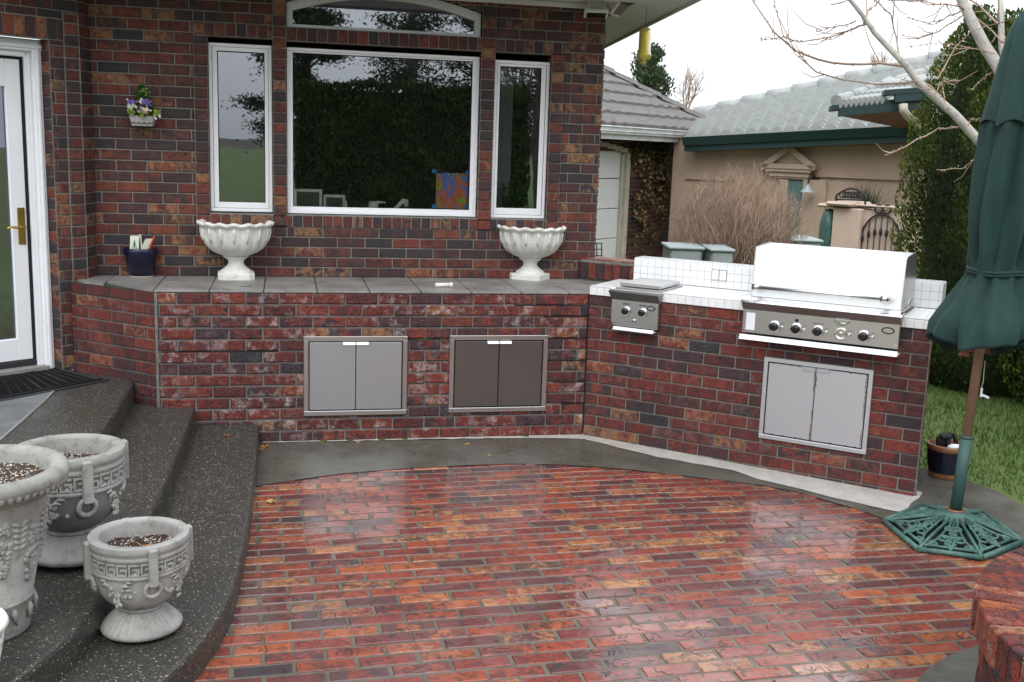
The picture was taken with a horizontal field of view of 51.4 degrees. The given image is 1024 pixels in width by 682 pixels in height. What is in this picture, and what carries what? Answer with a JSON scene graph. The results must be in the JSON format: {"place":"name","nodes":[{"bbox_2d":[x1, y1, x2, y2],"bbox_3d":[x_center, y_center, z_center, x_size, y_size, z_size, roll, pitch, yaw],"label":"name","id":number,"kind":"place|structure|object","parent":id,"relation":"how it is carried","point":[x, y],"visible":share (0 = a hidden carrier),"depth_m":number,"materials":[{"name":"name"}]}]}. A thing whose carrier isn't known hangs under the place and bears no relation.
{"place":"outdoors","nodes":[
{"label":"outdoors","id":0,"kind":"place"},
{"bbox_2d":[0,607,8,656],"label":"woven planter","id":1,"kind":"object","parent":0,"point":[4,619],"visible":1,"depth_m":3.12,"materials":[{"name":"white wicker"}]},
{"bbox_2d":[0,148,1023,505],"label":"lawn","id":2,"kind":"structure","parent":0,"point":[6,314],"depth_m":8.24,"materials":[{"name":"green plant"}]},
{"bbox_2d":[0,0,701,375],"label":"brick house","id":3,"kind":"structure","parent":2,"relation":"on","point":[266,108],"depth_m":7.25,"materials":[{"name":"red brick"}]},
{"bbox_2d":[0,58,32,362],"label":"door","id":4,"kind":"structure","parent":3,"relation":"in","point":[20,347],"depth_m":6.60,"materials":[{"name":"white paint"}]},
{"bbox_2d":[126,84,160,125],"bbox_3d":[-2.359,-1.511,6.812,0.224,0.266,0.144,0,11,-12],"label":"flower planter","id":5,"kind":"object","parent":3,"relation":"attached to","point":[141,117],"visible":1,"depth_m":6.79,"materials":[{"name":"stone"}]},
{"bbox_2d":[208,42,272,211],"bbox_3d":[-1.808,-1.415,7.106,0.405,1.094,0.070,0,11,-12],"label":"window","id":6,"kind":"structure","parent":3,"relation":"in","point":[213,48],"depth_m":7.08,"materials":[{"name":"white paint"}]},
{"bbox_2d":[294,189,321,206],"bbox_3d":[-1.407,-0.964,7.340,0.190,0.165,0.014,0,11,-12],"label":"picture frame","id":7,"kind":"object","parent":3,"relation":"in","point":[307,197],"visible":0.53,"depth_m":7.34,"materials":[{"name":"white wood"}]},
{"bbox_2d":[323,194,344,206],"bbox_3d":[-1.235,-0.951,7.399,0.150,0.130,0.014,0,11,-12],"label":"picture frame","id":8,"kind":"object","parent":3,"relation":"in","point":[333,200],"visible":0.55,"depth_m":7.39,"materials":[{"name":"beige ceramic"}]},
{"bbox_2d":[287,47,479,216],"bbox_3d":[-0.881,-1.415,7.304,1.299,1.094,0.070,0,11,-12],"label":"window","id":9,"kind":"structure","parent":3,"relation":"in","point":[475,68],"depth_m":7.30,"materials":[{"name":"white paint"}]},
{"bbox_2d":[286,0,480,36],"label":"window","id":10,"kind":"structure","parent":3,"relation":"in","point":[291,6],"depth_m":7.16,"materials":[{"name":"white plastic"}]},
{"bbox_2d":[368,198,408,207],"bbox_3d":[-0.865,-0.939,7.460,0.283,0.127,0.070,0,11,-12],"label":"kitchen faucet","id":11,"kind":"object","parent":3,"relation":"in","point":[372,204],"visible":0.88,"depth_m":7.44,"materials":[{"name":"grey metal"}]},
{"bbox_2d":[432,169,468,208],"bbox_3d":[-0.430,-1.068,7.479,0.270,0.271,0.022,0,11,-12],"label":"childs painting","id":12,"kind":"object","parent":3,"relation":"attached to","point":[451,190],"visible":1,"depth_m":7.48},
{"bbox_2d":[497,67,513,207],"bbox_3d":[-0.058,-1.512,7.908,0.120,1.080,0.024,0,11,-12],"label":"curtain","id":13,"kind":"object","parent":3,"relation":"hanging from","point":[505,122],"visible":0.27,"depth_m":7.90,"materials":[{"name":"grey fabric"}]},
{"bbox_2d":[497,180,535,207],"bbox_3d":[0.033,-1.055,7.863,0.402,0.283,0.312,0,11,-12],"label":"houseplant","id":14,"kind":"object","parent":3,"relation":"in","point":[519,198],"visible":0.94,"depth_m":7.83,"materials":[{"name":"green plant"}]},
{"bbox_2d":[491,60,549,218],"bbox_3d":[0.050,-1.413,7.503,0.392,1.084,0.070,0,11,-12],"label":"window","id":15,"kind":"structure","parent":3,"relation":"in","point":[537,212],"depth_m":7.49,"materials":[{"name":"white paint"}]},
{"bbox_2d":[583,0,608,18],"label":"security light","id":16,"kind":"object","parent":3,"relation":"attached to","point":[595,9],"visible":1,"depth_m":7.21,"materials":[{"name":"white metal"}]},
{"bbox_2d":[580,256,633,281],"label":"brick wall","id":17,"kind":"structure","parent":3,"relation":"attached to","point":[600,269],"depth_m":7.55,"materials":[{"name":"red brick"}]},
{"bbox_2d":[606,2,628,16],"bbox_3d":[0.727,-2.318,7.331,0.129,0.152,0.165,7,12,27],"label":"security light","id":18,"kind":"object","parent":3,"relation":"attached to","point":[617,9],"visible":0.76,"depth_m":7.29,"materials":[{"name":"white plastic"}]},
{"bbox_2d":[637,8,651,64],"bbox_3d":[0.916,-2.107,7.320,0.096,0.405,0.096,0,11,-12],"label":"insect trap","id":19,"kind":"object","parent":3,"relation":"hanging from","point":[644,50],"visible":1,"depth_m":7.30,"materials":[{"name":"yellow plastic"}]},
{"bbox_2d":[594,243,601,255],"bbox_3d":[0.822,-0.331,10.594,0.107,1.294,0.053,2,10,-1],"label":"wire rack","id":20,"kind":"object","parent":2,"relation":"on","point":[596,249],"visible":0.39,"depth_m":10.50,"materials":[{"name":"black metal"}]},
{"bbox_2d":[595,65,705,259],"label":"brick garage","id":21,"kind":"structure","parent":2,"relation":"on","point":[633,110],"depth_m":17.39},
{"bbox_2d":[595,151,621,257],"bbox_3d":[0.939,-1.762,16.436,0.080,2.426,2.700,9,13,34],"label":"garage door","id":22,"kind":"structure","parent":21,"relation":"in","point":[609,167],"depth_m":17.13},
{"bbox_2d":[627,140,673,255],"bbox_3d":[2.471,-2.304,18.201,0.200,2.346,2.136,9,13,34],"label":"ivy","id":23,"kind":"object","parent":21,"relation":"attached to","point":[645,157],"visible":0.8,"depth_m":17.89,"materials":[{"name":"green plant"}]},
{"bbox_2d":[630,42,679,97],"bbox_3d":[5.075,-7.913,40.056,2.138,6.548,2.199,0,11,-12],"label":"pine tree","id":24,"kind":"object","parent":2,"relation":"on","point":[651,74],"visible":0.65,"depth_m":39.44,"materials":[{"name":"green plant"}]},
{"bbox_2d":[661,242,704,260],"bbox_3d":[1.746,-0.284,11.172,0.375,1.457,0.550,2,10,0],"label":"utility cabinet","id":25,"kind":"object","parent":2,"relation":"on","point":[682,250],"visible":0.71,"depth_m":10.81,"materials":[{"name":"grey metal"}]},
{"bbox_2d":[674,62,706,107],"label":"leafless tree","id":26,"kind":"object","parent":2,"relation":"on","point":[686,102],"visible":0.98,"depth_m":41.79,"materials":[{"name":"beige plant"}]},
{"bbox_2d":[701,244,735,262],"bbox_3d":[2.071,-0.241,10.973,0.258,1.466,0.550,2,10,0],"label":"utility cabinet","id":27,"kind":"object","parent":2,"relation":"on","point":[717,253],"visible":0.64,"depth_m":10.62,"materials":[{"name":"grey metal"}]},
{"bbox_2d":[669,162,809,264],"bbox_3d":[2.482,-0.622,11.700,3.397,3.817,3.539,10,13,39],"label":"bare shrub","id":28,"kind":"object","parent":2,"relation":"on","point":[724,232],"visible":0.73,"depth_m":11.23,"materials":[{"name":"brown plant"}]},
{"bbox_2d":[777,234,823,245],"bbox_3d":[3.070,-0.364,11.629,0.360,1.541,0.650,2,10,0],"label":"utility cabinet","id":29,"kind":"object","parent":2,"relation":"on","point":[812,241],"visible":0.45,"depth_m":11.21,"materials":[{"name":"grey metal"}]},
{"bbox_2d":[668,46,965,261],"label":"stucco house","id":30,"kind":"structure","parent":2,"relation":"on","point":[831,133],"depth_m":16.10,"materials":[{"name":"beige paint"}]},
{"bbox_2d":[786,180,802,234],"bbox_3d":[4.311,-1.031,16.394,0.668,2.840,0.042,11,14,41],"label":"door","id":31,"kind":"structure","parent":30,"relation":"in","point":[798,185],"depth_m":16.19,"materials":[{"name":"teal metal"}]},
{"bbox_2d":[800,172,818,191],"bbox_3d":[4.444,-2.370,15.879,0.208,0.292,0.333,10,13,37],"label":"barn lamp","id":32,"kind":"object","parent":30,"relation":"attached to","point":[807,188],"visible":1,"depth_m":15.82,"materials":[{"name":"grey metal"}]},
{"bbox_2d":[818,201,923,275],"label":"courtyard wall","id":33,"kind":"structure","parent":2,"relation":"on","point":[850,219],"depth_m":13.07,"materials":[{"name":"beige paint"}]},
{"bbox_2d":[818,208,832,246],"bbox_3d":[3.975,-1.344,13.409,0.200,0.660,0.195,0,11,-12],"label":"garden ornament","id":34,"kind":"object","parent":33,"relation":"attached to","point":[825,229],"visible":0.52,"depth_m":13.32,"materials":[{"name":"metal"}]},
{"bbox_2d":[835,187,866,204],"bbox_3d":[4.196,-1.796,13.174,0.410,0.208,0.028,11,14,41],"label":"iron trellis","id":35,"kind":"object","parent":33,"relation":"on","point":[844,191],"visible":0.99,"depth_m":13.16,"materials":[{"name":"black metal"}]},
{"bbox_2d":[861,204,901,250],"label":"iron gate","id":36,"kind":"structure","parent":33,"relation":"attached to","point":[880,229],"depth_m":12.92,"materials":[{"name":"black metal"}]},
{"bbox_2d":[850,179,894,208],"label":"ornamental grass","id":37,"kind":"object","parent":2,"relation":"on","point":[869,198],"depth_m":14.42,"materials":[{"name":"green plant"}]},
{"bbox_2d":[867,49,892,64],"bbox_3d":[11.669,-6.395,34.387,0.829,6.033,0.984,8,12,31],"label":"leafless tree","id":38,"kind":"object","parent":2,"relation":"on","point":[874,57],"visible":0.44,"depth_m":33.90,"materials":[{"name":"beige plant"}]},
{"bbox_2d":[752,0,1013,181],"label":"bare tree","id":39,"kind":"object","parent":2,"relation":"on","point":[987,50],"visible":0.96,"depth_m":7.06,"materials":[{"name":"grey plant"}]},
{"bbox_2d":[889,3,1022,398],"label":"arborvitae","id":40,"kind":"object","parent":2,"relation":"on","point":[942,243],"visible":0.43,"depth_m":9.03,"materials":[{"name":"green plant"}]},
{"bbox_2d":[920,383,1023,501],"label":"grass","id":41,"kind":"structure","parent":2,"relation":"on","point":[995,401],"depth_m":7.84,"materials":[{"name":"green plant"}]},
{"bbox_2d":[996,347,1023,405],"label":"arborvitae","id":42,"kind":"object","parent":2,"relation":"on","point":[1020,369],"visible":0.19,"depth_m":8.71,"materials":[{"name":"green plant"}]},
{"bbox_2d":[0,0,1023,147],"label":"sky","id":43,"kind":"structure","parent":0,"point":[721,38],"materials":[{"name":"white"}]},
{"bbox_2d":[195,464,996,681],"bbox_3d":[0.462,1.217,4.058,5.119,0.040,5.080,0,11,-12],"label":"patio","id":44,"kind":"structure","parent":0,"point":[446,511],"depth_m":4.74,"materials":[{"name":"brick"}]},
{"bbox_2d":[0,369,258,681],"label":"concrete steps","id":45,"kind":"structure","parent":44,"relation":"on","point":[201,480],"depth_m":4.84,"materials":[{"name":"grey concrete"}]},
{"bbox_2d":[0,444,69,641],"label":"tapered planter","id":46,"kind":"object","parent":45,"relation":"on","point":[31,477],"visible":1,"depth_m":3.47,"materials":[{"name":"stone"}]},
{"bbox_2d":[0,368,109,401],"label":"door mat","id":47,"kind":"object","parent":45,"relation":"on","point":[20,385],"depth_m":6.46,"materials":[{"name":"black rubber"}]},
{"bbox_2d":[19,433,128,567],"bbox_3d":[-1.722,0.621,4.153,0.422,0.434,0.422,0,11,-12],"label":"urn planter","id":48,"kind":"object","parent":45,"relation":"on","point":[84,501],"visible":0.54,"depth_m":4.05,"materials":[{"name":"stone"}]},
{"bbox_2d":[83,516,192,642],"bbox_3d":[-1.340,0.860,3.837,0.359,0.361,0.359,0,11,-12],"label":"urn planter","id":49,"kind":"object","parent":45,"relation":"on","point":[137,585],"visible":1,"depth_m":3.75,"materials":[{"name":"stone"}]},
{"bbox_2d":[256,438,1023,557],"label":"pavement","id":50,"kind":"structure","parent":0,"point":[282,461],"depth_m":6.50,"materials":[{"name":"concrete"}]},
{"bbox_2d":[71,275,602,441],"bbox_3d":[-1.005,0.084,7.199,3.882,0.972,0.942,0,11,-12],"label":"brick counter","id":51,"kind":"object","parent":50,"relation":"on","point":[325,359],"visible":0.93,"depth_m":6.77,"materials":[{"name":"red brick"}]},
{"bbox_2d":[122,247,158,277],"bbox_3d":[-2.441,-0.519,7.002,0.224,0.190,0.224,0,11,-12],"label":"blue pot","id":52,"kind":"object","parent":51,"relation":"on","point":[140,263],"visible":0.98,"depth_m":6.93,"materials":[{"name":"ceramic"}]},
{"bbox_2d":[130,234,151,248],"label":"seed cards","id":53,"kind":"object","parent":52,"relation":"in","point":[134,242],"visible":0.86,"depth_m":6.96},
{"bbox_2d":[196,219,273,279],"bbox_3d":[-1.833,-0.608,7.066,0.503,0.383,0.503,0,11,-12],"label":"fluted urn","id":54,"kind":"object","parent":51,"relation":"on","point":[235,245],"visible":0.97,"depth_m":6.91,"materials":[{"name":"white stone"}]},
{"bbox_2d":[435,282,452,286],"bbox_3d":[-0.448,-0.369,7.002,0.116,0.033,0.034,-1,11,-15],"label":"paper roll","id":55,"kind":"object","parent":51,"relation":"on","point":[449,284],"visible":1,"depth_m":6.99,"materials":[{"name":"white paper"}]},
{"bbox_2d":[497,224,566,280],"bbox_3d":[0.132,-0.635,7.581,0.503,0.383,0.503,0,11,-12],"label":"fluted urn","id":56,"kind":"object","parent":51,"relation":"on","point":[530,247],"visible":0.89,"depth_m":7.42,"materials":[{"name":"white stone"}]},
{"bbox_2d":[262,434,584,442],"bbox_3d":[-0.535,0.638,6.920,2.121,0.001,0.122,0,10,-11],"label":"dry edge","id":57,"kind":"object","parent":50,"relation":"on","point":[577,436],"visible":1,"depth_m":7.02,"materials":[{"name":"concrete"}]},
{"bbox_2d":[585,435,922,511],"bbox_3d":[1.399,0.770,6.637,2.151,0.029,0.535,8,12,31],"label":"dry strip","id":58,"kind":"object","parent":50,"relation":"on","point":[878,498],"visible":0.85,"depth_m":6.35,"materials":[{"name":"concrete"}]},
{"bbox_2d":[583,256,946,495],"bbox_3d":[1.571,0.174,6.820,2.141,1.250,0.660,8,12,28],"label":"barbecue counter","id":59,"kind":"object","parent":50,"relation":"on","point":[694,375],"visible":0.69,"depth_m":6.57,"materials":[{"name":"red brick"}]},
{"bbox_2d":[608,277,683,333],"bbox_3d":[0.883,-0.239,6.976,0.352,0.292,0.500,8,12,28],"label":"side burner","id":60,"kind":"object","parent":59,"relation":"in","point":[636,305],"visible":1,"depth_m":6.80,"materials":[{"name":"metal"}]},
{"bbox_2d":[738,242,916,356],"bbox_3d":[1.913,-0.276,6.401,0.930,0.560,0.565,8,12,28],"label":"gas grill","id":61,"kind":"object","parent":59,"relation":"in","point":[848,299],"visible":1,"depth_m":6.23,"materials":[{"name":"metal"}]},
{"bbox_2d":[926,438,959,480],"bbox_3d":[2.691,0.736,6.602,0.242,0.212,0.242,0,11,-12],"label":"navy pot","id":62,"kind":"object","parent":50,"relation":"on","point":[941,463],"visible":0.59,"depth_m":6.52,"materials":[{"name":"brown ceramic"}]},
{"bbox_2d":[936,432,958,446],"bbox_3d":[2.705,0.629,6.601,0.152,0.130,0.054,0,11,-12],"label":"grill brush","id":63,"kind":"object","parent":62,"relation":"in","point":[943,439],"visible":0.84,"depth_m":6.59,"materials":[{"name":"black"}]},
{"bbox_2d":[947,444,958,447],"bbox_3d":[2.723,0.656,6.547,0.104,0.048,0.061,0,11,-12],"label":"white cloth","id":64,"kind":"object","parent":62,"relation":"in","point":[953,446],"visible":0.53,"depth_m":6.53,"materials":[{"name":"fabric"}]},
{"bbox_2d":[917,645,978,681],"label":"wall footing","id":65,"kind":"object","parent":50,"relation":"on","point":[960,666],"depth_m":4.05,"materials":[{"name":"concrete"}]},
{"bbox_2d":[970,546,1023,681],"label":"round brick wall","id":66,"kind":"structure","parent":65,"relation":"on","point":[997,619],"depth_m":3.43,"materials":[{"name":"red brick"}]},
{"bbox_2d":[881,10,1023,559],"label":"patio umbrella","id":67,"kind":"object","parent":50,"relation":"on","point":[980,309],"visible":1,"depth_m":5.32,"materials":[{"name":"fabric"}]}
]}

